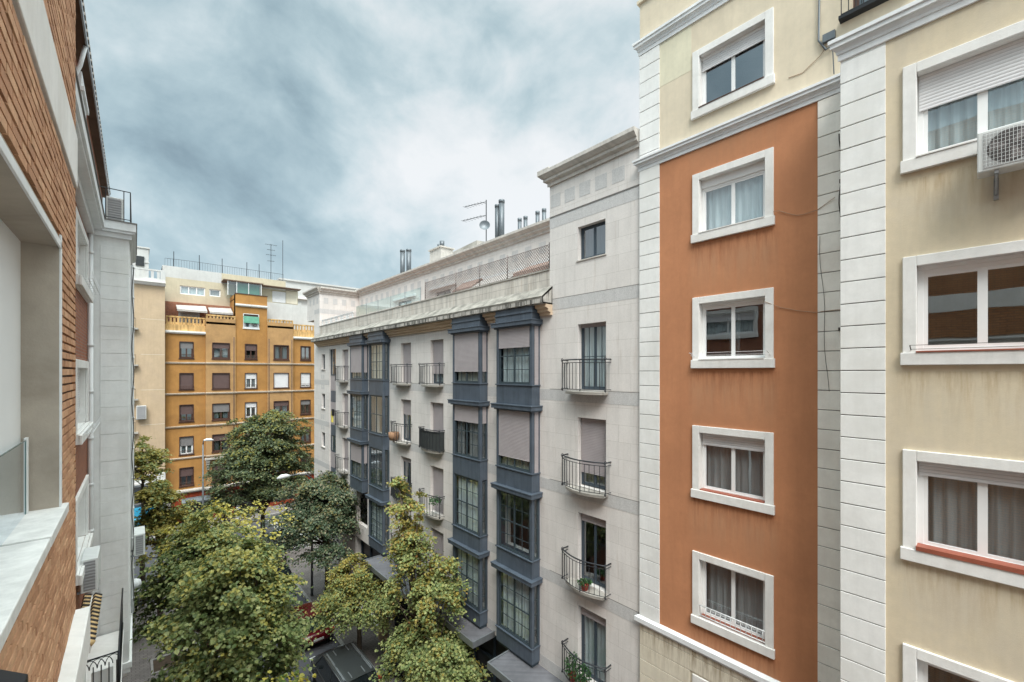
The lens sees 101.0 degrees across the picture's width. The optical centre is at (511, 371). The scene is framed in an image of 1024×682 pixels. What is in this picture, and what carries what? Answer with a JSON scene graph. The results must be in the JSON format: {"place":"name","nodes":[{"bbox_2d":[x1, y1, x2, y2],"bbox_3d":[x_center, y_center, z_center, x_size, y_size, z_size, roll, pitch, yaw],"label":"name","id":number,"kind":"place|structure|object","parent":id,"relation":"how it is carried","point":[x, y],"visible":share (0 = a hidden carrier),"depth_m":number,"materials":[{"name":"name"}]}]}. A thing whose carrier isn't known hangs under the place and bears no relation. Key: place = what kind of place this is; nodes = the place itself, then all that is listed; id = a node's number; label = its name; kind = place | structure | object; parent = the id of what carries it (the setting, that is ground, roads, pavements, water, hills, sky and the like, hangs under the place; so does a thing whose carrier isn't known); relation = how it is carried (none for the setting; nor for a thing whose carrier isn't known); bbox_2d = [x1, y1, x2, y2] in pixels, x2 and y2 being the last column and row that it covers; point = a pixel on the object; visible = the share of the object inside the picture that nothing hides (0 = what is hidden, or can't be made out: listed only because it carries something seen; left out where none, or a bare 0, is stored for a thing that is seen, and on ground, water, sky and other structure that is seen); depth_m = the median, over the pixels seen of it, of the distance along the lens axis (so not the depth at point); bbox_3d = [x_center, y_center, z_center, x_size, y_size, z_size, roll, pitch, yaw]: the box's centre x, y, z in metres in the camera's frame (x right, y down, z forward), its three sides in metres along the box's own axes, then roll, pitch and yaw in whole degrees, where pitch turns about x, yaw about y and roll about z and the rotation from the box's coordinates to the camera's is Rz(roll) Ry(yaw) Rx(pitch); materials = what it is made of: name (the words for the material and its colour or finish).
{"place":"outdoors","nodes":[
{"label":"outdoors","id":0,"kind":"place"},
{"bbox_2d":[0,0,136,681],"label":"apartment building","id":1,"kind":"structure","parent":0,"point":[68,251],"depth_m":3.47,"materials":[{"name":"brick"}]},
{"bbox_2d":[0,669,27,681],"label":"wall lantern","id":2,"kind":"object","parent":1,"relation":"attached to","point":[8,676],"depth_m":1.92,"materials":[{"name":"black metal"}]},
{"bbox_2d":[77,545,100,594],"bbox_3d":[-8.598,4.018,8.542,0.365,0.695,0.806,0,0,-42],"label":"air conditioner","id":3,"kind":"object","parent":1,"relation":"attached to","point":[91,559],"visible":0.91,"depth_m":8.33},
{"bbox_2d":[78,242,99,294],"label":"window","id":4,"kind":"structure","parent":1,"relation":"in","point":[78,242],"depth_m":9.09,"materials":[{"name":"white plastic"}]},
{"bbox_2d":[78,368,99,434],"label":"window","id":5,"kind":"structure","parent":1,"relation":"in","point":[92,427],"depth_m":9.40,"materials":[{"name":"white plastic"}]},
{"bbox_2d":[106,196,122,220],"bbox_3d":[-10.316,-4.077,10.895,0.450,0.645,0.806,0,0,-42],"label":"air conditioner","id":6,"kind":"object","parent":1,"relation":"attached to","point":[114,206],"visible":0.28,"depth_m":10.63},
{"bbox_2d":[99,186,131,222],"bbox_3d":[-10.917,-4.116,11.594,0.702,0.831,3.162,0,0,-42],"label":"roof railing","id":7,"kind":"object","parent":1,"relation":"on","point":[130,220],"visible":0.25,"depth_m":10.56,"materials":[{"name":"black metal"}]},
{"bbox_2d":[131,526,144,556],"bbox_3d":[-10.759,4.872,12.107,0.360,0.645,0.806,0,0,-42],"label":"air conditioner","id":8,"kind":"object","parent":1,"relation":"attached to","point":[139,541],"visible":0.91,"depth_m":11.87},
{"bbox_2d":[133,246,165,524],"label":"apartment building","id":9,"kind":"structure","parent":0,"point":[149,343],"depth_m":38.91,"materials":[{"name":"beige paint"}]},
{"bbox_2d":[135,405,145,419],"bbox_3d":[-33.631,3.672,38.238,0.790,1.245,0.356,0,0,-42],"label":"air conditioner","id":10,"kind":"object","parent":9,"relation":"attached to","point":[140,412],"visible":1,"depth_m":38.13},
{"bbox_2d":[122,589,209,681],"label":"pavement","id":11,"kind":"structure","parent":0,"point":[140,669],"depth_m":21.68,"materials":[{"name":"concrete"}]},
{"bbox_2d":[150,648,187,675],"bbox_3d":[-17.256,14.575,21.323,1.500,0.050,1.400,0,0,-42],"label":"tree pit","id":12,"kind":"object","parent":11,"relation":"on","point":[156,665],"visible":0.4,"depth_m":21.14,"materials":[{"name":"soil"}]},
{"bbox_2d":[132,505,264,681],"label":"street tree","id":13,"kind":"object","parent":11,"relation":"on","point":[203,539],"visible":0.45,"depth_m":15.22,"materials":[{"name":"green plant"}]},
{"bbox_2d":[129,536,315,681],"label":"street tree","id":14,"kind":"object","parent":11,"relation":"on","point":[247,620],"visible":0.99,"depth_m":11.55,"materials":[{"name":"green plant"}]},
{"bbox_2d":[253,670,315,681],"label":"street tree","id":15,"kind":"object","parent":11,"relation":"on","point":[301,676],"visible":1,"depth_m":9.05,"materials":[{"name":"green plant"}]},
{"bbox_3d":[-19.776,14.575,24.302,1.500,0.050,1.400,0,0,-42],"label":"tree pit","id":16,"kind":"object","parent":11,"relation":"on","visible":0},
{"bbox_2d":[134,478,202,615],"bbox_3d":[-19.728,10.319,23.798,3.834,8.608,4.187,0,0,-42],"label":"street tree","id":17,"kind":"object","parent":16,"relation":"on","point":[157,516],"visible":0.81,"depth_m":23.38,"materials":[{"name":"green plant"}]},
{"bbox_2d":[149,503,294,539],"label":"pavement","id":18,"kind":"structure","parent":0,"point":[273,511],"depth_m":43.79,"materials":[{"name":"concrete"}]},
{"bbox_2d":[202,438,213,510],"bbox_3d":[-28.733,10.430,39.893,0.940,8.340,0.300,0,0,-42],"label":"street lamp","id":19,"kind":"object","parent":18,"relation":"on","point":[208,439],"visible":0.86,"depth_m":39.62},
{"bbox_2d":[134,515,338,681],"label":"road","id":20,"kind":"structure","parent":0,"point":[322,646],"depth_m":27.25,"materials":[{"name":"asphalt"}]},
{"bbox_2d":[134,435,174,585],"bbox_3d":[-25.361,9.501,28.909,3.606,10.243,3.456,0,0,-42],"label":"street tree","id":21,"kind":"object","parent":20,"relation":"on","point":[141,457],"visible":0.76,"depth_m":28.83,"materials":[{"name":"green plant"}]},
{"bbox_2d":[144,497,297,652],"bbox_3d":[-12.778,10.212,18.872,5.467,8.822,5.101,0,0,0],"label":"street tree","id":22,"kind":"object","parent":20,"relation":"on","point":[244,520],"visible":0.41,"depth_m":19.04,"materials":[{"name":"green plant"}]},
{"bbox_2d":[193,409,313,541],"bbox_3d":[-20.198,8.800,34.161,8.773,11.656,8.684,0,0,-42],"label":"street tree","id":23,"kind":"object","parent":20,"relation":"on","point":[254,454],"visible":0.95,"depth_m":32.92,"materials":[{"name":"green plant"}]},
{"bbox_2d":[286,600,334,646],"bbox_3d":[-11.611,13.990,23.932,2.080,1.500,4.110,0,0,-42],"label":"parked car","id":24,"kind":"object","parent":20,"relation":"on","point":[321,635],"visible":0.35,"depth_m":22.84,"materials":[{"name":"red paint"}]},
{"bbox_2d":[309,641,381,681],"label":"parked car","id":25,"kind":"object","parent":20,"relation":"on","point":[349,662],"visible":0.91,"depth_m":18.93,"materials":[{"name":"grey paint"}]},
{"bbox_2d":[161,251,313,522],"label":"apartment building","id":26,"kind":"structure","parent":0,"point":[238,346],"depth_m":43.68,"materials":[{"name":"orange paint"}]},
{"bbox_2d":[179,341,193,358],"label":"window","id":27,"kind":"structure","parent":26,"relation":"in","point":[186,349],"depth_m":41.20,"materials":[{"name":"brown glass"}]},
{"bbox_2d":[179,373,193,390],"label":"window","id":28,"kind":"structure","parent":26,"relation":"in","point":[186,380],"depth_m":41.19,"materials":[{"name":"brown glass"}]},
{"bbox_2d":[179,404,193,422],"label":"window","id":29,"kind":"structure","parent":26,"relation":"in","point":[186,412],"depth_m":41.21,"materials":[{"name":"brown glass"}]},
{"bbox_2d":[179,436,193,455],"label":"window","id":30,"kind":"structure","parent":26,"relation":"in","point":[186,443],"depth_m":41.20,"materials":[{"name":"white plastic"}]},
{"bbox_2d":[179,467,193,487],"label":"window","id":31,"kind":"structure","parent":26,"relation":"in","point":[186,475],"depth_m":41.20,"materials":[{"name":"brown glass"}]},
{"bbox_2d":[180,285,204,295],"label":"window","id":32,"kind":"structure","parent":26,"relation":"in","point":[188,290],"depth_m":44.14,"materials":[{"name":"glass"}]},
{"bbox_2d":[178,311,225,322],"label":"terrace door","id":33,"kind":"structure","parent":26,"relation":"in","point":[180,313],"depth_m":42.86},
{"bbox_2d":[212,403,229,420],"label":"window","id":34,"kind":"structure","parent":26,"relation":"in","point":[221,411],"depth_m":42.82,"materials":[{"name":"grey glass"}]},
{"bbox_2d":[212,433,229,452],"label":"window","id":35,"kind":"structure","parent":26,"relation":"in","point":[216,443],"depth_m":42.73,"materials":[{"name":"brown glass"}]},
{"bbox_2d":[212,342,230,359],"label":"window","id":36,"kind":"structure","parent":26,"relation":"in","point":[220,351],"depth_m":42.82,"materials":[{"name":"brown glass"}]},
{"bbox_2d":[212,373,230,389],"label":"window","id":37,"kind":"structure","parent":26,"relation":"in","point":[220,381],"depth_m":42.79,"materials":[{"name":"brown glass"}]},
{"bbox_2d":[244,344,257,359],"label":"window","id":38,"kind":"structure","parent":26,"relation":"in","point":[250,349],"depth_m":44.69,"materials":[{"name":"brown glass"}]},
{"bbox_2d":[244,373,257,388],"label":"window","id":39,"kind":"structure","parent":26,"relation":"in","point":[250,378],"depth_m":44.70,"materials":[{"name":"white plastic"}]},
{"bbox_2d":[244,402,257,418],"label":"window","id":40,"kind":"structure","parent":26,"relation":"in","point":[250,407],"depth_m":44.67,"materials":[{"name":"white plastic"}]},
{"bbox_2d":[243,313,259,329],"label":"window","id":41,"kind":"structure","parent":26,"relation":"in","point":[250,321],"depth_m":44.61,"materials":[{"name":"white plastic"}]},
{"bbox_2d":[272,291,285,302],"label":"window","id":42,"kind":"structure","parent":26,"relation":"in","point":[280,297],"depth_m":49.52,"materials":[{"name":"white plastic"}]},
{"bbox_2d":[273,345,289,360],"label":"window","id":43,"kind":"structure","parent":26,"relation":"in","point":[281,352],"depth_m":46.53,"materials":[{"name":"brown glass"}]},
{"bbox_2d":[273,373,289,388],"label":"window","id":44,"kind":"structure","parent":26,"relation":"in","point":[281,380],"depth_m":46.49,"materials":[{"name":"white plastic"}]},
{"bbox_2d":[274,401,289,415],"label":"window","id":45,"kind":"structure","parent":26,"relation":"in","point":[279,405],"depth_m":46.56,"materials":[{"name":"brown glass"}]},
{"bbox_2d":[300,346,310,360],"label":"window","id":46,"kind":"structure","parent":26,"relation":"in","point":[305,351],"depth_m":48.45,"materials":[{"name":"brown glass"}]},
{"bbox_2d":[300,373,310,387],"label":"window","id":47,"kind":"structure","parent":26,"relation":"in","point":[305,378],"depth_m":48.42,"materials":[{"name":"white plastic"}]},
{"bbox_2d":[300,399,310,414],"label":"window","id":48,"kind":"structure","parent":26,"relation":"in","point":[305,405],"depth_m":48.42,"materials":[{"name":"brown glass"}]},
{"bbox_2d":[272,557,291,575],"bbox_3d":[-16.837,13.990,29.723,2.080,1.500,4.110,0,0,-42],"label":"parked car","id":49,"kind":"object","parent":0,"point":[286,569],"visible":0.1,"depth_m":28.97,"materials":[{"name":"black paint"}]},
{"bbox_2d":[84,0,639,287],"label":"sky","id":50,"kind":"structure","parent":0,"point":[343,137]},
{"bbox_2d":[378,653,409,681],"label":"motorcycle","id":51,"kind":"object","parent":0,"point":[402,672],"visible":0.2,"depth_m":19.93,"materials":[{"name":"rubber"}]},
{"bbox_2d":[281,546,604,681],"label":"pavement","id":52,"kind":"structure","parent":0,"point":[370,641],"depth_m":26.88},
{"bbox_2d":[277,474,312,595],"bbox_3d":[-13.808,10.505,26.940,2.149,8.190,0.300,0,0,-42],"label":"street lamp","id":53,"kind":"object","parent":52,"relation":"on","point":[283,476],"visible":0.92,"depth_m":27.52,"materials":[{"name":"metal"}]},
{"bbox_2d":[256,470,366,593],"bbox_3d":[-11.988,10.346,25.730,7.020,8.565,6.669,0,0,22],"label":"street tree","id":54,"kind":"object","parent":52,"relation":"on","point":[316,512],"visible":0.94,"depth_m":24.45,"materials":[{"name":"green plant"}]},
{"bbox_2d":[303,552,403,650],"bbox_3d":[-7.672,11.855,21.012,4.608,5.537,4.596,0,0,-10],"label":"street tree","id":55,"kind":"object","parent":52,"relation":"on","point":[355,588],"visible":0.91,"depth_m":20.25,"materials":[{"name":"green plant"}]},
{"bbox_2d":[368,476,492,681],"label":"street tree","id":56,"kind":"object","parent":52,"relation":"on","point":[426,647],"visible":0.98,"depth_m":16.23,"materials":[{"name":"green plant"}]},
{"bbox_2d":[302,126,639,681],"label":"apartment building","id":57,"kind":"structure","parent":0,"point":[494,382],"depth_m":14.86,"materials":[{"name":"paint"}]},
{"bbox_2d":[276,278,358,305],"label":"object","id":58,"kind":"structure","parent":57,"relation":"attached to","point":[303,286],"depth_m":54.80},
{"bbox_2d":[331,349,335,375],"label":"window","id":59,"kind":"structure","parent":57,"relation":"in","point":[333,351],"depth_m":29.68,"materials":[{"name":"grey glass"}]},
{"bbox_2d":[351,346,360,378],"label":"window","id":60,"kind":"structure","parent":57,"relation":"in","point":[356,350],"depth_m":25.42,"materials":[{"name":"grey glass"}]},
{"bbox_2d":[351,394,360,429],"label":"window","id":61,"kind":"structure","parent":57,"relation":"in","point":[356,410],"depth_m":25.63,"materials":[{"name":"grey glass"}]},
{"bbox_2d":[351,442,360,478],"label":"window","id":62,"kind":"structure","parent":57,"relation":"in","point":[355,448],"depth_m":25.49,"materials":[{"name":"grey glass"}]},
{"bbox_2d":[370,343,381,379],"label":"window","id":63,"kind":"structure","parent":57,"relation":"in","point":[377,348],"depth_m":23.38,"materials":[{"name":"beige glass"}]},
{"bbox_2d":[370,395,381,434],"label":"window","id":64,"kind":"structure","parent":57,"relation":"in","point":[376,396],"depth_m":23.29,"materials":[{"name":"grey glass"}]},
{"bbox_2d":[370,447,381,488],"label":"window","id":65,"kind":"structure","parent":57,"relation":"in","point":[376,467],"depth_m":23.29,"materials":[{"name":"grey glass"}]},
{"bbox_2d":[370,500,381,543],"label":"window","id":66,"kind":"structure","parent":57,"relation":"in","point":[376,511],"depth_m":23.53,"materials":[{"name":"grey glass"}]},
{"bbox_2d":[403,399,410,440],"bbox_3d":[-5.217,2.440,21.629,0.204,2.120,1.100,0,0,-42],"label":"balcony door","id":67,"kind":"structure","parent":57,"relation":"in","point":[407,403],"depth_m":21.73,"materials":[{"name":"grey glass"}]},
{"bbox_2d":[403,457,410,484],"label":"balcony door","id":68,"kind":"structure","parent":57,"relation":"in","point":[407,462],"depth_m":21.74,"materials":[{"name":"grey glass"}]},
{"bbox_2d":[404,343,410,381],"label":"balcony door","id":69,"kind":"structure","parent":57,"relation":"in","point":[407,346],"depth_m":21.64,"materials":[{"name":"grey glass"}]},
{"bbox_2d":[433,339,442,382],"bbox_3d":[-3.249,-0.485,19.419,0.203,2.030,1.120,0,0,-42],"label":"balcony door","id":70,"kind":"structure","parent":57,"relation":"in","point":[437,344],"depth_m":19.49,"materials":[{"name":"grey glass"}]},
{"bbox_2d":[433,402,442,431],"bbox_3d":[-3.250,2.440,19.418,0.200,2.120,1.120,0,0,-42],"label":"balcony door","id":71,"kind":"structure","parent":57,"relation":"in","point":[437,407],"depth_m":19.46,"materials":[{"name":"grey glass"}]},
{"bbox_2d":[433,466,442,513],"bbox_3d":[-3.315,5.369,19.359,0.026,2.098,1.080,0,0,-42],"label":"balcony door","id":72,"kind":"structure","parent":57,"relation":"in","point":[437,472],"depth_m":19.42,"materials":[{"name":"grey glass"}]},
{"bbox_2d":[433,529,442,572],"bbox_3d":[-3.315,8.295,19.359,0.026,2.190,1.080,0,0,-42],"label":"balcony door","id":73,"kind":"structure","parent":57,"relation":"in","point":[439,545],"depth_m":19.42,"materials":[{"name":"grey glass"}]},
{"bbox_2d":[454,332,477,382],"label":"window","id":74,"kind":"structure","parent":57,"relation":"in","point":[466,345],"depth_m":16.93,"materials":[{"name":"grey glass"}]},
{"bbox_2d":[454,405,477,459],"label":"window","id":75,"kind":"structure","parent":57,"relation":"in","point":[463,414],"depth_m":16.95,"materials":[{"name":"clear glass"}]},
{"bbox_2d":[455,474,477,534],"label":"window","id":76,"kind":"structure","parent":57,"relation":"in","point":[467,499],"depth_m":17.02,"materials":[{"name":"clear glass"}]},
{"bbox_2d":[455,547,477,610],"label":"window","id":77,"kind":"structure","parent":57,"relation":"in","point":[470,563],"depth_m":16.95,"materials":[{"name":"clear glass"}]},
{"bbox_2d":[461,200,489,240],"bbox_3d":[-2.069,-8.000,23.966,1.998,3.200,0.537,0,0,40],"label":"antenna","id":78,"kind":"object","parent":57,"relation":"on","point":[484,225],"visible":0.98,"depth_m":23.53,"materials":[{"name":"metal"}]},
{"bbox_2d":[482,332,485,382],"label":"window","id":79,"kind":"structure","parent":57,"relation":"in","point":[483,333],"depth_m":16.36,"materials":[{"name":"grey glass"}]},
{"bbox_2d":[482,407,485,459],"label":"window","id":80,"kind":"structure","parent":57,"relation":"in","point":[483,408],"depth_m":16.36,"materials":[{"name":"blue glass"}]},
{"bbox_2d":[482,481,485,535],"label":"window","id":81,"kind":"structure","parent":57,"relation":"in","point":[483,481],"depth_m":16.39,"materials":[{"name":"blue glass"}]},
{"bbox_2d":[482,557,485,611],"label":"window","id":82,"kind":"structure","parent":57,"relation":"in","point":[484,609],"depth_m":16.39,"materials":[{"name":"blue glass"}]},
{"bbox_2d":[499,326,529,384],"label":"window","id":83,"kind":"structure","parent":57,"relation":"in","point":[514,342],"depth_m":14.81,"materials":[{"name":"clear glass"}]},
{"bbox_2d":[499,409,529,472],"bbox_3d":[0.122,2.365,14.854,0.204,2.070,1.640,0,0,-42],"label":"window","id":84,"kind":"structure","parent":57,"relation":"in","point":[514,426],"depth_m":14.76,"materials":[{"name":"grey glass"}]},
{"bbox_2d":[499,490,529,559],"bbox_3d":[0.090,5.300,14.826,0.060,2.060,1.640,0,0,-42],"label":"window","id":85,"kind":"structure","parent":57,"relation":"in","point":[506,547],"depth_m":14.81,"materials":[{"name":"blue glass"}]},
{"bbox_2d":[499,571,529,646],"bbox_3d":[0.133,8.207,14.864,0.173,2.105,1.640,0,0,-42],"label":"window","id":86,"kind":"structure","parent":57,"relation":"in","point":[516,595],"depth_m":14.84,"materials":[{"name":"clear glass"}]},
{"bbox_2d":[534,499,537,559],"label":"window","id":87,"kind":"structure","parent":57,"relation":"in","point":[536,514],"depth_m":14.31,"materials":[{"name":"blue glass"}]},
{"bbox_2d":[534,585,537,646],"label":"window","id":88,"kind":"structure","parent":57,"relation":"in","point":[536,599],"depth_m":14.31,"materials":[{"name":"blue glass"}]},
{"bbox_2d":[534,326,538,384],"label":"window","id":89,"kind":"structure","parent":57,"relation":"in","point":[536,328],"depth_m":14.23,"materials":[{"name":"grey plastic"}]},
{"bbox_2d":[534,412,538,472],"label":"window","id":90,"kind":"structure","parent":57,"relation":"in","point":[536,414],"depth_m":14.23,"materials":[{"name":"grey glass"}]},
{"bbox_2d":[564,651,580,681],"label":"potted plant","id":91,"kind":"object","parent":57,"relation":"on","point":[567,663],"visible":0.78,"depth_m":12.83,"materials":[{"name":"green plant"}]},
{"bbox_2d":[575,663,591,681],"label":"potted plant","id":92,"kind":"object","parent":57,"relation":"on","point":[581,675],"visible":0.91,"depth_m":12.51,"materials":[{"name":"green plant"}]},
{"bbox_2d":[577,578,592,590],"bbox_3d":[2.159,6.319,12.573,0.467,0.321,0.488,0,0,29],"label":"potted plant","id":93,"kind":"object","parent":57,"relation":"on","point":[588,582],"visible":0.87,"depth_m":12.53,"materials":[{"name":"green plant"}]},
{"bbox_2d":[581,221,604,258],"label":"window","id":94,"kind":"structure","parent":57,"relation":"in","point":[593,236],"depth_m":12.90,"materials":[{"name":"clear glass"}]},
{"bbox_2d":[581,322,605,389],"bbox_3d":[2.575,-0.485,12.882,0.204,2.030,1.050,0,0,-42],"label":"balcony door","id":95,"kind":"structure","parent":57,"relation":"in","point":[593,336],"depth_m":13.02,"materials":[{"name":"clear glass"}]},
{"bbox_2d":[581,417,605,489],"bbox_3d":[2.575,2.440,12.881,0.203,2.120,1.050,0,0,-42],"label":"balcony door","id":96,"kind":"structure","parent":57,"relation":"in","point":[593,431],"depth_m":12.88,"materials":[{"name":"grey glass"}]},
{"bbox_2d":[581,513,605,587],"bbox_3d":[2.533,5.375,12.844,0.090,2.110,1.050,0,0,-42],"label":"balcony door","id":97,"kind":"structure","parent":57,"relation":"in","point":[593,529],"depth_m":12.91,"materials":[{"name":"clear glass"}]},
{"bbox_2d":[581,607,605,681],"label":"balcony door","id":98,"kind":"structure","parent":57,"relation":"in","point":[593,627],"depth_m":12.94,"materials":[{"name":"clear glass"}]},
{"bbox_2d":[632,0,1023,681],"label":"apartment building","id":99,"kind":"structure","parent":0,"point":[830,360],"depth_m":8.29,"materials":[{"name":"paint"}]},
{"bbox_2d":[690,297,768,359],"bbox_3d":[4.995,-0.968,9.673,0.532,1.355,1.700,0,0,-42],"label":"window","id":100,"kind":"structure","parent":99,"relation":"in","point":[730,329],"depth_m":9.77,"materials":[{"name":"glass"}]},
{"bbox_2d":[698,160,764,232],"bbox_3d":[5.103,-3.993,9.769,0.387,1.305,1.430,0,0,-42],"label":"window","id":101,"kind":"structure","parent":99,"relation":"in","point":[737,196],"depth_m":9.80,"materials":[{"name":"white plastic"}]},
{"bbox_2d":[698,24,764,107],"bbox_3d":[5.076,-6.997,9.745,0.315,1.275,1.430,0,0,-42],"label":"window","id":102,"kind":"structure","parent":99,"relation":"in","point":[740,63],"depth_m":9.77,"materials":[{"name":"glass"}]},
{"bbox_2d":[699,560,764,643],"bbox_3d":[5.119,5.223,9.784,0.346,1.395,1.460,0,0,-42],"label":"window","id":103,"kind":"structure","parent":99,"relation":"in","point":[733,600],"depth_m":9.80,"materials":[{"name":"white plastic"}]},
{"bbox_2d":[700,433,764,502],"bbox_3d":[5.123,2.157,9.787,0.330,1.385,1.430,0,0,-42],"label":"window","id":104,"kind":"structure","parent":99,"relation":"in","point":[732,466],"depth_m":9.82,"materials":[{"name":"white plastic"}]},
{"bbox_2d":[918,659,978,681],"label":"window","id":105,"kind":"structure","parent":99,"relation":"in","point":[927,672],"depth_m":6.68,"materials":[{"name":"white plastic"}]},
{"bbox_2d":[909,253,1023,351],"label":"window","id":106,"kind":"structure","parent":99,"relation":"in","point":[971,305],"depth_m":6.39,"materials":[{"name":"white plastic"}]},
{"bbox_2d":[916,461,1023,574],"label":"window","id":107,"kind":"structure","parent":99,"relation":"in","point":[967,514],"depth_m":6.41,"materials":[{"name":"white plastic"}]},
{"bbox_2d":[916,37,1023,156],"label":"window","id":108,"kind":"structure","parent":99,"relation":"in","point":[961,100],"depth_m":6.42,"materials":[{"name":"white plastic"}]},
{"bbox_2d":[977,120,1023,200],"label":"air conditioner","id":109,"kind":"object","parent":99,"relation":"attached to","point":[1000,150],"visible":1,"depth_m":5.81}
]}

